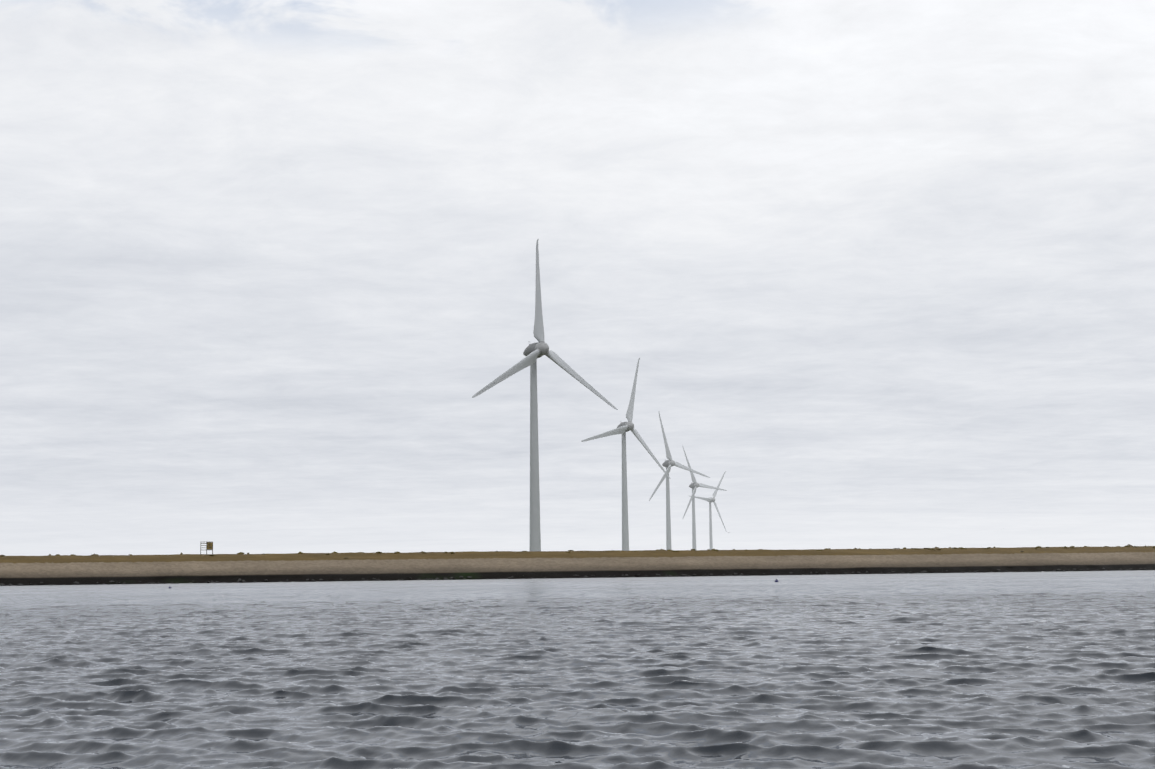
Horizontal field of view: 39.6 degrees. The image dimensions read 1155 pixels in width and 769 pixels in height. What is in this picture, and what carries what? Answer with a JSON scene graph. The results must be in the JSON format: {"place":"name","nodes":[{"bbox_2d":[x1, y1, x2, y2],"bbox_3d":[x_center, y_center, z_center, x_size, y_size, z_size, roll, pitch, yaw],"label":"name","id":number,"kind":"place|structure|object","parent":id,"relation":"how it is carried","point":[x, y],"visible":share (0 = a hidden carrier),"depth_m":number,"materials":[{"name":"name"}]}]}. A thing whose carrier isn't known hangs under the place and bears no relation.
{"place":"outdoors","nodes":[
{"label":"outdoors","id":0,"kind":"place"},
{"bbox_2d":[0,570,1154,768],"bbox_3d":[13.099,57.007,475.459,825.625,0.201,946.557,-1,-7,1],"label":"water","id":1,"kind":"structure","parent":0,"point":[1022,670],"depth_m":22.20,"materials":[{"name":"grey liquid"}]},
{"bbox_2d":[0,0,1154,555],"label":"sky","id":2,"kind":"structure","parent":0,"point":[882,269],"materials":[{"name":"white"}]},
{"label":"land","id":3,"kind":"structure","parent":0,"visible":0},
{"bbox_2d":[472,240,617,550],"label":"wind turbine","id":4,"kind":"object","parent":3,"relation":"on","point":[532,352],"visible":0.9,"depth_m":574.28,"materials":[{"name":"grey metal"}]},
{"bbox_2d":[0,546,1154,585],"bbox_3d":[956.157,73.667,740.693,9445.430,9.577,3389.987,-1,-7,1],"label":"dike","id":5,"kind":"structure","parent":3,"relation":"on","point":[134,569],"depth_m":418.33,"materials":[{"name":"plant"}]},
{"bbox_2d":[200,542,212,554],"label":"warning sign","id":6,"kind":"object","parent":5,"relation":"on","point":[209,545],"visible":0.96,"depth_m":402.32,"materials":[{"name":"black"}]},
{"bbox_2d":[0,545,1154,555],"bbox_3d":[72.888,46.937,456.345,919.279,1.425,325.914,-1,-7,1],"label":"crest grass tufts","id":7,"kind":"object","parent":5,"relation":"on","point":[694,549],"visible":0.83,"depth_m":447.22,"materials":[{"name":"green plant"}]},
{"bbox_2d":[581,358,670,550],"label":"wind turbine","id":8,"kind":"object","parent":3,"relation":"on","point":[622,428],"visible":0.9,"depth_m":882.93,"materials":[{"name":"grey metal"}]},
{"bbox_2d":[649,413,709,549],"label":"wind turbine","id":9,"kind":"object","parent":3,"relation":"on","point":[669,464],"visible":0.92,"depth_m":1191.36,"materials":[{"name":"grey metal"}]},
{"bbox_2d":[683,448,726,548],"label":"wind turbine","id":10,"kind":"object","parent":3,"relation":"on","point":[694,485],"visible":0.85,"depth_m":1499.42,"materials":[{"name":"grey metal"}]},
{"bbox_2d":[690,471,726,549],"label":"wind turbine","id":11,"kind":"object","parent":3,"relation":"on","point":[710,500],"visible":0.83,"depth_m":1809.67,"materials":[{"name":"grey metal"}]},
{"label":"water","id":12,"kind":"structure","parent":0,"visible":0},
{"bbox_2d":[0,568,1144,585],"bbox_3d":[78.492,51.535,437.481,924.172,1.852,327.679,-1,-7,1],"label":"toe rocks","id":13,"kind":"object","parent":12,"relation":"on","point":[240,580],"visible":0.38,"depth_m":413.51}
]}

